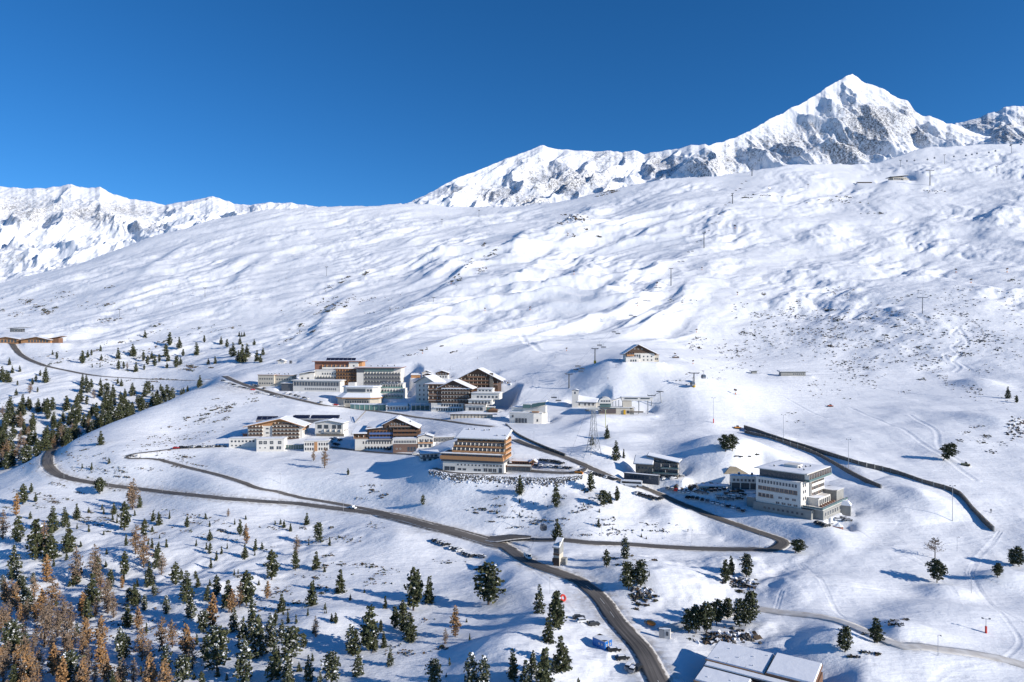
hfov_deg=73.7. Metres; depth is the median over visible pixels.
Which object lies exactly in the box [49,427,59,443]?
pine tree
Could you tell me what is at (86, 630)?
larch tree
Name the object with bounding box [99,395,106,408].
pine tree
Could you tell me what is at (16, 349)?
road
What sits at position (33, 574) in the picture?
pine tree
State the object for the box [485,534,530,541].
road
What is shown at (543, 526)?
gondola cabin
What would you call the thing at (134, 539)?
larch tree
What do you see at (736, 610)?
pine tree
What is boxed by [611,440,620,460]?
pine tree
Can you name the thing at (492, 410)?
pavilion
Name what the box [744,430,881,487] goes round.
retaining wall
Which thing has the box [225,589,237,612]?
larch tree
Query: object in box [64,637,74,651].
larch tree
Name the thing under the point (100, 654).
larch tree
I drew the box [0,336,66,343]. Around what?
timber lodge
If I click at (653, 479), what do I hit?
garage
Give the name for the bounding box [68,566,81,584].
pine tree
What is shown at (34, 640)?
larch tree
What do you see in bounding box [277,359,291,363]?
ski hut
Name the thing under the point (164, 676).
larch tree
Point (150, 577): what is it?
pine tree
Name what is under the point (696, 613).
pine tree
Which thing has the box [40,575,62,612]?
larch tree
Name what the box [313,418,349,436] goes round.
apartment house
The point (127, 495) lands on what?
larch tree
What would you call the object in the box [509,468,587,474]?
road
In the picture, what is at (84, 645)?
larch tree
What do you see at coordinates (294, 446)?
glass passage
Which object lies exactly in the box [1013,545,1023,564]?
pine tree
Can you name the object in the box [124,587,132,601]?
pine tree
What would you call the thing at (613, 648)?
parked car
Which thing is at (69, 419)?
pine tree
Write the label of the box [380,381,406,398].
terrace house
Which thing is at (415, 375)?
shed
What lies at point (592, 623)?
parked car
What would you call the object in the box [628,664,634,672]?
parked car
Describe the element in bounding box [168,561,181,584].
pine tree
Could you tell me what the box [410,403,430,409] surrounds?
bus shelter
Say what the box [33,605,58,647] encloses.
larch tree
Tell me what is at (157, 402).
pine tree
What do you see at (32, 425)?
pine tree
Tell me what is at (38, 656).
larch tree
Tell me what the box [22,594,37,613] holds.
pine tree
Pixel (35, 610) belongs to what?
larch tree
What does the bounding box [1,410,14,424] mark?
pine tree
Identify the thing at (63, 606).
larch tree
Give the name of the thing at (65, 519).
pine tree
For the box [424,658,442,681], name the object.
pine tree
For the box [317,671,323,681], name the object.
pine tree
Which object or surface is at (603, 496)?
pine tree
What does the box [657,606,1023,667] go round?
snow track
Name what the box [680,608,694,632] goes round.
pine tree
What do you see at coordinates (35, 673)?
larch tree
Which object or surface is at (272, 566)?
pine tree
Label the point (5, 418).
pine tree
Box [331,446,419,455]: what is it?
road
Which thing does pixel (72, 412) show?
pine tree
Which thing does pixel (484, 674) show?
pine tree
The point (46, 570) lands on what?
larch tree
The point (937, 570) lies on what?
pine tree
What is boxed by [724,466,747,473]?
embankment wall
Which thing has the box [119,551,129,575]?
pine tree
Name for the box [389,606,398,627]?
pine tree
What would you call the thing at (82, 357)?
pine tree
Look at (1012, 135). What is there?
mountain
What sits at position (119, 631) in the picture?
pine tree
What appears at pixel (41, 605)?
larch tree
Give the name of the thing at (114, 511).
pine tree
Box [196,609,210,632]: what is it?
pine tree
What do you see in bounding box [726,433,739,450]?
pine tree
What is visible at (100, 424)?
pine tree
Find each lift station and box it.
[10,327,29,331]
[598,396,652,414]
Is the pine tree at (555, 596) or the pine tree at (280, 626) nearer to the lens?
the pine tree at (555, 596)
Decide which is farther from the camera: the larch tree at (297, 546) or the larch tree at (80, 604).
the larch tree at (297, 546)
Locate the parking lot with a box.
[373,512,517,549]
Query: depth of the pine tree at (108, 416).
596.80 m
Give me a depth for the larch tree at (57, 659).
237.02 m
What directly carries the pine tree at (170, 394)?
on the snow ground
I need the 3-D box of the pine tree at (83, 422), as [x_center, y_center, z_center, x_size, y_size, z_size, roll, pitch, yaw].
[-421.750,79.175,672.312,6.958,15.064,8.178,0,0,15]
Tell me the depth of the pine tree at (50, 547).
347.00 m
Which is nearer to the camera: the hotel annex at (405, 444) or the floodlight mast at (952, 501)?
the floodlight mast at (952, 501)
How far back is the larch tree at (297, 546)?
331.14 m
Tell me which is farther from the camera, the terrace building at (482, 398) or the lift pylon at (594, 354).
the lift pylon at (594, 354)
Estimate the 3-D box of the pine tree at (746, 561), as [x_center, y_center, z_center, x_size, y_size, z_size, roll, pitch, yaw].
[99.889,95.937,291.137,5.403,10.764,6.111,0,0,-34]
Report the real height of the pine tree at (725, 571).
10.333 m
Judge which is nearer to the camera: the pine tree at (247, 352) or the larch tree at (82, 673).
the larch tree at (82, 673)
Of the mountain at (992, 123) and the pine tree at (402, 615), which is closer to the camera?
the pine tree at (402, 615)
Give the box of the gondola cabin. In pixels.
[540,518,546,530]
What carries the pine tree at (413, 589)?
on the snow ground
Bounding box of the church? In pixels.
[572,389,598,407]
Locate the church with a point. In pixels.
(578, 401)
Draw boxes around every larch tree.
[0,510,10,539]
[0,578,11,594]
[0,582,10,603]
[0,601,9,627]
[0,607,7,629]
[0,610,12,641]
[0,644,10,671]
[0,650,12,681]
[1,439,9,455]
[2,579,15,607]
[2,640,12,666]
[7,599,14,618]
[10,582,22,609]
[10,644,20,669]
[11,493,20,515]
[13,443,20,458]
[15,603,25,621]
[16,412,22,427]
[16,647,35,679]
[17,430,23,443]
[18,617,30,632]
[19,635,31,655]
[22,598,32,620]
[22,674,29,681]
[26,382,32,391]
[27,632,39,652]
[28,576,40,598]
[28,659,46,681]
[29,652,37,668]
[30,600,40,621]
[31,625,39,639]
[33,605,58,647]
[35,604,44,623]
[35,647,46,672]
[36,588,46,610]
[39,520,48,546]
[39,599,55,624]
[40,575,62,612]
[41,554,52,582]
[46,628,58,651]
[46,643,57,675]
[51,607,64,636]
[52,434,56,448]
[52,651,61,677]
[54,595,69,618]
[55,656,69,681]
[57,631,73,652]
[58,611,72,642]
[64,602,77,626]
[64,623,79,650]
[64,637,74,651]
[68,545,85,582]
[74,656,92,681]
[75,631,88,655]
[76,617,92,644]
[77,591,85,616]
[81,644,94,670]
[84,419,90,432]
[86,544,104,579]
[89,660,100,681]
[91,615,109,641]
[92,596,99,615]
[93,569,105,590]
[93,637,107,668]
[97,578,115,613]
[97,653,114,681]
[100,580,114,607]
[108,593,119,617]
[113,673,120,681]
[116,657,129,681]
[119,575,124,587]
[125,478,140,509]
[125,483,135,504]
[127,658,140,681]
[128,524,143,551]
[133,606,144,628]
[133,625,152,660]
[135,535,153,567]
[140,652,158,681]
[141,639,155,665]
[154,616,169,649]
[155,658,175,681]
[156,552,167,574]
[162,619,180,647]
[177,623,195,656]
[184,640,198,669]
[207,592,218,625]
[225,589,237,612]
[234,581,245,607]
[243,523,249,543]
[263,581,270,597]
[293,535,301,552]
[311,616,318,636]
[321,447,329,467]
[441,628,449,643]
[449,605,461,636]
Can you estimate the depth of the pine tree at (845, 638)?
212.40 m
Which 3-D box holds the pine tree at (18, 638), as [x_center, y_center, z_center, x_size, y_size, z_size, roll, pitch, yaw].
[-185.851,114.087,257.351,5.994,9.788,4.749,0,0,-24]
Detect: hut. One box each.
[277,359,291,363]
[552,537,567,565]
[620,344,658,361]
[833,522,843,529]
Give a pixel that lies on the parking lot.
(452, 534)
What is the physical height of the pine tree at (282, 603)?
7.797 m
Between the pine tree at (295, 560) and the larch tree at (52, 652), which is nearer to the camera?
the larch tree at (52, 652)
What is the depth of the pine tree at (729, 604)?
249.78 m
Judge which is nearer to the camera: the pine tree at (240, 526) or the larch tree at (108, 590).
the larch tree at (108, 590)
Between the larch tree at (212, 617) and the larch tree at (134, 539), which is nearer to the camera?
the larch tree at (212, 617)
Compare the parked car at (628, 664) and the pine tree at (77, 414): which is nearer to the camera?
the parked car at (628, 664)
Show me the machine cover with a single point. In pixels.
(650, 622)
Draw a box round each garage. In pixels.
[434,435,454,441]
[624,472,659,484]
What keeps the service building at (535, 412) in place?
on the snow ground
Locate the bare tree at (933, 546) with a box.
[925,537,945,558]
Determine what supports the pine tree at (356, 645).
on the snow ground
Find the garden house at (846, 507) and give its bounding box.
[841,500,851,515]
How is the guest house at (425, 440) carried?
on the snow ground
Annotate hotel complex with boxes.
[294,358,405,384]
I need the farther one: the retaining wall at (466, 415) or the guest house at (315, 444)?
the retaining wall at (466, 415)
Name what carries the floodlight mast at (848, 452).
on the snow ground
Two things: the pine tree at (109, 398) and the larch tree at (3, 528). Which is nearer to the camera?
the larch tree at (3, 528)
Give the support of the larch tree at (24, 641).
on the snow ground
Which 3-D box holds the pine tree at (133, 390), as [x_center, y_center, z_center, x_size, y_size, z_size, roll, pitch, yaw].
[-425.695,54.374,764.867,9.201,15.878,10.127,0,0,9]
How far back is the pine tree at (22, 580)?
312.85 m
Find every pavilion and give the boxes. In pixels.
[350,403,386,410]
[487,408,497,412]
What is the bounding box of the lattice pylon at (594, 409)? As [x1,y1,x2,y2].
[585,407,601,454]
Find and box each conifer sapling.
[124,534,128,545]
[154,511,162,525]
[179,568,184,579]
[194,576,200,587]
[214,666,220,676]
[253,538,257,550]
[296,662,300,671]
[382,596,387,608]
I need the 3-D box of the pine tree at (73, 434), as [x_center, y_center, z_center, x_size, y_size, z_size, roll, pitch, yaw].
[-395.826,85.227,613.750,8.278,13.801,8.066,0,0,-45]
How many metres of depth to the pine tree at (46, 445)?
585.56 m
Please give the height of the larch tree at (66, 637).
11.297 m
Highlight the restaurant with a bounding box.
[506,458,537,471]
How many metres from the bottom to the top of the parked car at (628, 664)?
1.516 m
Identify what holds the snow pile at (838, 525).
on the snow ground
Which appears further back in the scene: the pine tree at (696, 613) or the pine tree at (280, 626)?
the pine tree at (280, 626)
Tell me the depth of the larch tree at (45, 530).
358.33 m
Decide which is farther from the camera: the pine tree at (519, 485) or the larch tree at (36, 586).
the pine tree at (519, 485)
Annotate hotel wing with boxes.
[228,436,257,447]
[258,373,296,386]
[729,472,757,489]
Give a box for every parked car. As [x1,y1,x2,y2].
[477,553,486,557]
[572,614,585,619]
[576,617,588,622]
[587,620,599,625]
[607,645,621,652]
[615,653,629,660]
[624,661,632,669]
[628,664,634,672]
[634,663,642,671]
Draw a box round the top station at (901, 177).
[885,175,908,179]
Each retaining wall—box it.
[448,413,496,419]
[505,424,565,455]
[744,425,994,531]
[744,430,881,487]
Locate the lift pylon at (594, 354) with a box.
[592,348,597,363]
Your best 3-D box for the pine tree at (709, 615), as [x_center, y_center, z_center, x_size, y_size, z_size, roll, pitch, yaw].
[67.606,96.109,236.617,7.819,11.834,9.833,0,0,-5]
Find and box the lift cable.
[661,181,929,393]
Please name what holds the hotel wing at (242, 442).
on the snow ground
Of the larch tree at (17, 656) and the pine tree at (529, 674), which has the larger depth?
the larch tree at (17, 656)
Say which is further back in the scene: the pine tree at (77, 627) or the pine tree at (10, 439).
the pine tree at (10, 439)
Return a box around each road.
[8,343,210,380]
[41,432,671,681]
[124,446,389,513]
[221,376,491,426]
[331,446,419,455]
[432,468,505,474]
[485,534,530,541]
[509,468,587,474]
[511,439,790,552]
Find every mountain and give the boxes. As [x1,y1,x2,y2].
[0,184,315,282]
[405,144,707,206]
[669,74,990,178]
[955,106,1023,136]
[974,126,1023,144]
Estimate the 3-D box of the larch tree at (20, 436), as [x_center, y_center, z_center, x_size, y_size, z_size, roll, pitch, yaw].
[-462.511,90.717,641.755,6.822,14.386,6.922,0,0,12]
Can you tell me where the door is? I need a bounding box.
[553,558,558,565]
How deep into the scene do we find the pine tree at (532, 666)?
200.87 m
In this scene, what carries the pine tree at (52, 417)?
on the snow ground
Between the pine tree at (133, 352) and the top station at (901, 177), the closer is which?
the pine tree at (133, 352)
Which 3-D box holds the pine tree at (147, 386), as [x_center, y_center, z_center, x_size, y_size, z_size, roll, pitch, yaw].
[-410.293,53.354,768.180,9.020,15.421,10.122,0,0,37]
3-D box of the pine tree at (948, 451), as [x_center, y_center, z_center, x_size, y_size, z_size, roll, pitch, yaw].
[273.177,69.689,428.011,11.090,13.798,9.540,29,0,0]
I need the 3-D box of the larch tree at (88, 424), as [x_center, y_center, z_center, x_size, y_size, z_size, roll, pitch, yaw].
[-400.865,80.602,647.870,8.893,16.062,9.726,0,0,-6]
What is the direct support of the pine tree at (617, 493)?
on the snow ground
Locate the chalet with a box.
[435,370,449,378]
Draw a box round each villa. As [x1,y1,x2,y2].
[418,449,440,460]
[633,452,682,478]
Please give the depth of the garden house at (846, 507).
356.34 m
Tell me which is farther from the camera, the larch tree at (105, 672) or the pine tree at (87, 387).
the pine tree at (87, 387)
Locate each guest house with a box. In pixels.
[303,439,331,451]
[413,375,446,402]
[417,432,434,447]
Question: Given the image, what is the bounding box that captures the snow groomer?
[573,469,583,473]
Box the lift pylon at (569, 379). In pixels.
[565,373,572,387]
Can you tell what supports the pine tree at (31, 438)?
on the snow ground
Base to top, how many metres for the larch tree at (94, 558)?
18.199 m
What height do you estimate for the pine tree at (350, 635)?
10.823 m
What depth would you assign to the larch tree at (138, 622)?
271.10 m
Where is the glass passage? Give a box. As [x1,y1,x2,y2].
[286,444,303,448]
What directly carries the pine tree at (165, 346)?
on the snow ground
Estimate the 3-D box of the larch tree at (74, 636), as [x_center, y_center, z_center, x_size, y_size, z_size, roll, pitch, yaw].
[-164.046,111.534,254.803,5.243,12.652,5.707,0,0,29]
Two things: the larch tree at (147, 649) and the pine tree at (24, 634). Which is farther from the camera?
the pine tree at (24, 634)
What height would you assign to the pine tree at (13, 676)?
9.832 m
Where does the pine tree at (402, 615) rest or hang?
on the snow ground
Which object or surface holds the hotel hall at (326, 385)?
on the snow ground
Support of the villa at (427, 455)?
on the snow ground
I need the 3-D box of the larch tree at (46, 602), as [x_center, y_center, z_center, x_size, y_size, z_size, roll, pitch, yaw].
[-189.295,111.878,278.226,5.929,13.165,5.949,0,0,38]
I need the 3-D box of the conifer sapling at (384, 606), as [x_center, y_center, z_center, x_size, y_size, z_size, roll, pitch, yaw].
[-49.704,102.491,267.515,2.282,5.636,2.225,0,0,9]
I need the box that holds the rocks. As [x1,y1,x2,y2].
[501,214,1023,645]
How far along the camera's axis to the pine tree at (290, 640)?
229.89 m
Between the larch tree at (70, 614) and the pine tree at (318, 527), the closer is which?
the larch tree at (70, 614)
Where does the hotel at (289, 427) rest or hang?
on the snow ground
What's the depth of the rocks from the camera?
264.43 m
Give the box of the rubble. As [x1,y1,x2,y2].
[428,470,582,487]
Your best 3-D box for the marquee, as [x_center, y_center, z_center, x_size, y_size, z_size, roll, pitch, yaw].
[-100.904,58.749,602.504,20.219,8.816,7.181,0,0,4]
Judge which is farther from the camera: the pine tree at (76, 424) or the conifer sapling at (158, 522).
the pine tree at (76, 424)
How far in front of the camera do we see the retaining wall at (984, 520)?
405.61 m
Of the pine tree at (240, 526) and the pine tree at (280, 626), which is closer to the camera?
the pine tree at (280, 626)
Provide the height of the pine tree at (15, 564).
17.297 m
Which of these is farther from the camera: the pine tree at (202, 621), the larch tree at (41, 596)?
the larch tree at (41, 596)
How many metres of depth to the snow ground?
578.98 m
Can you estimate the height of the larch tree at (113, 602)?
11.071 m
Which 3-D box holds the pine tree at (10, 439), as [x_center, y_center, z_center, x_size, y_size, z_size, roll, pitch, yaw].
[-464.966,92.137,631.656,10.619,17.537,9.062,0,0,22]
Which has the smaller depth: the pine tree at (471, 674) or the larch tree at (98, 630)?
the pine tree at (471, 674)
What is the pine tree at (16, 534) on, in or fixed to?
on the snow ground
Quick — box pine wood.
[0,331,338,623]
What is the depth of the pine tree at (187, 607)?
270.65 m
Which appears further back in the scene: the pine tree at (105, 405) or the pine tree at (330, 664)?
the pine tree at (105, 405)
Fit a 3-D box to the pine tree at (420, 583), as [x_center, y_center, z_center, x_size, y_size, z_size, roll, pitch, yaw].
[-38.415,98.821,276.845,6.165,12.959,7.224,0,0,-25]
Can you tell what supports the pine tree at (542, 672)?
on the snow ground
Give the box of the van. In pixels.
[524,551,531,559]
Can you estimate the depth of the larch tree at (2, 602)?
278.09 m
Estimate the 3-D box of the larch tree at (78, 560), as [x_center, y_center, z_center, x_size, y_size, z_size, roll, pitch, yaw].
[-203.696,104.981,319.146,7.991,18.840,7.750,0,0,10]
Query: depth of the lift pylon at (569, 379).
589.90 m
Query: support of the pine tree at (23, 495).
on the snow ground
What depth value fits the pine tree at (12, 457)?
587.64 m
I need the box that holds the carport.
[696,483,730,488]
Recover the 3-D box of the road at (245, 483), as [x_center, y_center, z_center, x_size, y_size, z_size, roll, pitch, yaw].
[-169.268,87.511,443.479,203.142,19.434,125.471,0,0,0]
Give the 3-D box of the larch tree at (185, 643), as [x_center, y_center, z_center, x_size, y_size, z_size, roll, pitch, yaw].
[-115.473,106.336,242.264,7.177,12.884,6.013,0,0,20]
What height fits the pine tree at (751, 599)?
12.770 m
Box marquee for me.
[386,402,409,410]
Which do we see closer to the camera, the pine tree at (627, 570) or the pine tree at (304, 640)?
the pine tree at (304, 640)
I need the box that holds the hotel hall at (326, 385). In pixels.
[281,379,345,391]
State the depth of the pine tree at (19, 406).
706.40 m
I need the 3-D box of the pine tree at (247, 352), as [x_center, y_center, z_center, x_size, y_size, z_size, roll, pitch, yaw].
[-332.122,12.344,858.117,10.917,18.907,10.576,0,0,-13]
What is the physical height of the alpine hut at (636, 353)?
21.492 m
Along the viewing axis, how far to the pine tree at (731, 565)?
291.87 m
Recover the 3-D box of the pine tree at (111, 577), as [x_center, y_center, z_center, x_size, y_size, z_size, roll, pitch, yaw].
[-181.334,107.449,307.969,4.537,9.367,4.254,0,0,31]
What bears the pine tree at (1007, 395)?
on the snow ground
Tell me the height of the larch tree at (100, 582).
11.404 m
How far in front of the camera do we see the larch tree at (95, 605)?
286.87 m
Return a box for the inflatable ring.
[560,594,565,601]
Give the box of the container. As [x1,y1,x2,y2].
[593,634,611,649]
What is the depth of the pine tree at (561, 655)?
204.49 m
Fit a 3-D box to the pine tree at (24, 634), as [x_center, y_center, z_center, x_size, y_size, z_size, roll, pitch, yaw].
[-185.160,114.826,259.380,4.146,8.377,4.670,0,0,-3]
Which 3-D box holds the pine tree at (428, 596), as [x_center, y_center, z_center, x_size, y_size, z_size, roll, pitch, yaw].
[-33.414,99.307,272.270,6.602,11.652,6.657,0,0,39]
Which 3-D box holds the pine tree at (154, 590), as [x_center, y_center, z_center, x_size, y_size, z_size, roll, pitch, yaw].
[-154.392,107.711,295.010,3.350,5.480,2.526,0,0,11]
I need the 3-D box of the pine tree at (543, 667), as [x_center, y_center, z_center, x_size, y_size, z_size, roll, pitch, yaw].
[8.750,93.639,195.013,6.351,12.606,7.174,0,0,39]
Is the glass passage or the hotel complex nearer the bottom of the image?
the glass passage
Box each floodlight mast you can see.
[846,439,850,468]
[949,485,955,520]
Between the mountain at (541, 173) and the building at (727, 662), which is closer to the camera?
the building at (727, 662)
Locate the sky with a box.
[0,0,1023,206]
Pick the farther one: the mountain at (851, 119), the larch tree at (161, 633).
the mountain at (851, 119)
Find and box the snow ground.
[0,143,1023,681]
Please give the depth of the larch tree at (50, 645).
256.02 m
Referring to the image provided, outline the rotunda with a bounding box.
[336,382,383,406]
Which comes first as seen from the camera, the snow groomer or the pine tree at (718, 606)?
the pine tree at (718, 606)
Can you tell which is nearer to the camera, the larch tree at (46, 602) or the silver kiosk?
the silver kiosk
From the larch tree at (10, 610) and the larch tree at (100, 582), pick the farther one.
the larch tree at (100, 582)
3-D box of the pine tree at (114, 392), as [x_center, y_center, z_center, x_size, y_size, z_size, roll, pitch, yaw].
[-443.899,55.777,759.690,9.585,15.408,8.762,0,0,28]
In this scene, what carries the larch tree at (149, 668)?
on the snow ground
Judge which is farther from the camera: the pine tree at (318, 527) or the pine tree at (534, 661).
the pine tree at (318, 527)
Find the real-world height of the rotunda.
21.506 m
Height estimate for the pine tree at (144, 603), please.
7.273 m
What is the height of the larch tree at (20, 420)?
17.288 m
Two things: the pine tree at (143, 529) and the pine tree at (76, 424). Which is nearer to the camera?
the pine tree at (143, 529)
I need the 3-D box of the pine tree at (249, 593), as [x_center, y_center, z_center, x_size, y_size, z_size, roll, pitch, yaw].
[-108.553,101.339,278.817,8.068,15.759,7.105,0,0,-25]
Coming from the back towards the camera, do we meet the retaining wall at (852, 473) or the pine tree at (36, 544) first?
the retaining wall at (852, 473)
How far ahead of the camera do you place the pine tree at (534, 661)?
201.13 m
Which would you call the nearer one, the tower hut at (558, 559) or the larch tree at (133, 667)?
the larch tree at (133, 667)
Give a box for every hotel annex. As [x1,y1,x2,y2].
[256,436,286,451]
[392,437,417,452]
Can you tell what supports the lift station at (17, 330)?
on the snow ground
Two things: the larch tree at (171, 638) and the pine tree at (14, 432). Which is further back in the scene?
the pine tree at (14, 432)
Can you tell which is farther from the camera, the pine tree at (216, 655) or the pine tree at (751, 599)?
the pine tree at (751, 599)
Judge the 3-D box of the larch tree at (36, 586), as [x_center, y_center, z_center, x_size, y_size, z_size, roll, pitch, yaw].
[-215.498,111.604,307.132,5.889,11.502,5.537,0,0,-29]
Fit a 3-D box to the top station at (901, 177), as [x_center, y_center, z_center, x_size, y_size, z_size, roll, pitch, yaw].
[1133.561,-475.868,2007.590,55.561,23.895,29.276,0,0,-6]
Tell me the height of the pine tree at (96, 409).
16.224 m
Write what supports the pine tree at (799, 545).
on the snow ground
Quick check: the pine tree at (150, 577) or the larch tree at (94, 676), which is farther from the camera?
the pine tree at (150, 577)
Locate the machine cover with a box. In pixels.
[644,620,655,625]
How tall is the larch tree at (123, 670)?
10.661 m
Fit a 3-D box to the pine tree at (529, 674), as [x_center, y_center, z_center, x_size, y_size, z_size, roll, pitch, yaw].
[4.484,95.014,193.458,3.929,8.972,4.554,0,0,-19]
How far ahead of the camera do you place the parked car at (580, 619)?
238.65 m
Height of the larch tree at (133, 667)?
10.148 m
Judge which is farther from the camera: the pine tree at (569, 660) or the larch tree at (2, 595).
the larch tree at (2, 595)
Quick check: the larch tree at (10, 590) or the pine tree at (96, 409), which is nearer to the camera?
the larch tree at (10, 590)
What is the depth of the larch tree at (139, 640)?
242.73 m
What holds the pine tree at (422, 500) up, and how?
on the snow ground
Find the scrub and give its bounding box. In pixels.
[0,189,1023,659]
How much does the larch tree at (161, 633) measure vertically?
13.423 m
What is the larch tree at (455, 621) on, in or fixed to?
on the snow ground
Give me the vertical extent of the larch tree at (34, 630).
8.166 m
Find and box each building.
[465,387,501,411]
[509,400,547,423]
[693,641,822,681]
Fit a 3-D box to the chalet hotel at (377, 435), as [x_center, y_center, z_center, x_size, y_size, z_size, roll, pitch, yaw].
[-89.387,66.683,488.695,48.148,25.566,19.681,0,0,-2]
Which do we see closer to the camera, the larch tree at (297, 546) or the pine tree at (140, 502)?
the larch tree at (297, 546)
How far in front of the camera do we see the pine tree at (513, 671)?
197.55 m
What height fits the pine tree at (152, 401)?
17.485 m
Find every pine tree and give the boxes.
[0,370,6,381]
[0,421,8,433]
[0,439,3,453]
[0,451,13,468]
[0,574,7,590]
[0,619,23,654]
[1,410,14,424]
[1,413,9,426]
[2,438,10,453]
[4,431,14,447]
[5,396,15,411]
[6,544,23,579]
[7,664,20,681]
[9,451,15,466]
[9,515,26,541]
[10,423,17,437]
[10,444,17,458]
[11,408,15,423]
[12,631,23,654]
[14,402,21,413]
[15,411,24,426]
[16,575,27,588]
[17,588,32,602]
[18,445,33,462]
[18,483,28,504]
[19,394,26,405]
[20,422,27,435]
[20,632,31,649]
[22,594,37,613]
[24,519,46,559]
[26,430,35,445]
[28,413,36,424]
[29,418,35,429]
[30,572,36,583]
[32,439,42,456]
[33,398,41,412]
[40,433,52,450]
[40,529,61,561]
[41,428,49,441]
[42,367,50,382]
[42,398,50,406]
[42,402,47,412]
[45,405,51,418]
[45,506,60,532]
[49,397,56,410]
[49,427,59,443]
[50,412,56,422]
[56,418,62,430]
[57,649,84,681]
[59,507,69,526]
[60,523,78,552]
[61,395,71,410]
[63,427,72,443]
[65,412,72,424]
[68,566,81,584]
[70,405,74,418]
[71,428,75,441]
[72,503,81,519]
[72,664,80,681]
[73,418,78,431]
[73,623,80,634]
[74,408,80,423]
[78,389,84,402]
[79,350,85,363]
[80,414,86,427]
[81,597,94,621]
[82,381,92,392]
[84,573,101,604]
[89,420,97,431]
[90,557,102,575]
[92,403,99,416]
[93,477,106,492]
[96,431,104,444]
[97,417,104,427]
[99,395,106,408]
[100,398,108,413]
[105,410,112,424]
[106,568,114,587]
[107,395,112,404]
[109,670,116,681]
[110,384,115,396]
[110,502,117,514]
[112,626,124,652]
[114,403,124,419]
[114,633,131,659]
[114,659,127,681]
[117,501,131,529]
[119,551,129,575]
[120,604,134,627]
[124,399,132,417]
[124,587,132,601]
[128,383,136,395]
[128,584,140,606]
[129,344,136,356]
[136,495,142,507]
[137,396,145,410]
[140,518,148,534]
[140,594,147,610]
[141,382,151,393]
[144,561,155,587]
[146,392,155,407]
[151,584,158,595]
[152,549,160,568]
[153,394,161,405]
[158,643,172,669]
[159,386,165,399]
[160,595,170,614]
[162,344,168,356]
[165,390,174,400]
[166,332,172,345]
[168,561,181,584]
[172,654,192,681]
[177,570,194,603]
[184,595,194,618]
[185,597,197,617]
[194,342,199,354]
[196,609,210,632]
[197,671,205,681]
[198,638,209,661]
[201,625,231,670]
[203,585,210,600]
[207,542,212,552]
[211,575,221,596]
[221,580,237,608]
[227,607,239,632]
[230,342,236,356]
[231,638,259,681]
[234,616,248,648]
[236,520,243,533]
[236,570,255,605]
[237,344,247,362]
[241,544,248,559]
[244,343,251,357]
[246,599,262,636]
[249,614,268,659]
[263,549,280,579]
[263,641,283,681]
[264,615,278,647]
[277,594,286,613]
[278,619,284,637]
[278,626,305,662]
[278,654,294,681]
[282,663,295,681]
[290,550,299,569]
[300,632,307,647]
[303,513,309,524]
[303,581,317,607]
[303,654,314,681]
[312,521,323,541]
[312,551,321,569]
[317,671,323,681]
[320,650,340,681]
[334,569,347,593]
[345,624,357,653]
[350,629,361,655]
[350,649,364,677]
[358,604,380,649]
[371,635,378,650]
[379,620,382,631]
[381,631,387,647]
[386,647,395,666]
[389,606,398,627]
[397,599,408,631]
[402,612,419,642]
[403,567,422,610]
[410,569,424,595]
[420,495,424,504]
[422,576,435,603]
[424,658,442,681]
[463,652,478,681]
[472,561,506,604]
[477,655,490,681]
[506,648,518,681]
[514,475,524,495]
[519,660,531,681]
[521,661,533,681]
[529,650,538,673]
[529,652,536,673]
[532,584,546,614]
[534,647,553,681]
[535,648,554,681]
[541,617,556,643]
[545,590,567,629]
[547,591,564,624]
[550,657,555,672]
[551,483,561,506]
[551,518,562,539]
[553,635,572,674]
[562,645,572,667]
[586,471,595,491]
[595,489,610,504]
[602,549,610,566]
[604,425,609,438]
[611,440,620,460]
[613,486,619,500]
[619,561,636,589]
[621,536,629,558]
[632,560,648,586]
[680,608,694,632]
[690,604,703,633]
[698,601,715,632]
[709,598,728,624]
[717,434,733,451]
[719,559,730,581]
[722,597,733,618]
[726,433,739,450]
[728,555,734,574]
[732,598,749,626]
[737,553,753,576]
[740,601,751,625]
[743,589,760,622]
[789,538,808,552]
[836,625,853,651]
[867,617,885,642]
[925,558,949,582]
[939,442,959,460]
[990,563,1003,577]
[1004,386,1011,398]
[1007,548,1017,565]
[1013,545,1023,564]
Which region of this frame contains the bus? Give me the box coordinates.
[620,479,641,486]
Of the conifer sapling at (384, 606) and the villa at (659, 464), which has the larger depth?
the villa at (659, 464)
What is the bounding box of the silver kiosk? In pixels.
[659,627,670,638]
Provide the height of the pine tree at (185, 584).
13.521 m
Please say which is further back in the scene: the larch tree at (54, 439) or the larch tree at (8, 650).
the larch tree at (54, 439)
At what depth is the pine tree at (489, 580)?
263.27 m
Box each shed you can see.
[255,416,277,421]
[293,415,341,422]
[411,370,431,377]
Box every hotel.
[242,415,310,439]
[351,415,421,449]
[425,367,505,411]
[440,428,512,472]
[746,460,847,522]
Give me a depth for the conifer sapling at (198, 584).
292.29 m
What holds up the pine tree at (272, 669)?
on the snow ground
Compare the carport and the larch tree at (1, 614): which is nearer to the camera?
the larch tree at (1, 614)
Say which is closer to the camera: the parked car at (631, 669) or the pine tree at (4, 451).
the parked car at (631, 669)
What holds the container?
on the snow ground
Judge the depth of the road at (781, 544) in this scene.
336.13 m
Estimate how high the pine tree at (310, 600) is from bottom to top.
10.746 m
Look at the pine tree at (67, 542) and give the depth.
355.10 m
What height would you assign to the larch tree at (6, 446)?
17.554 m
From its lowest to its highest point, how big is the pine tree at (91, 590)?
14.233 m

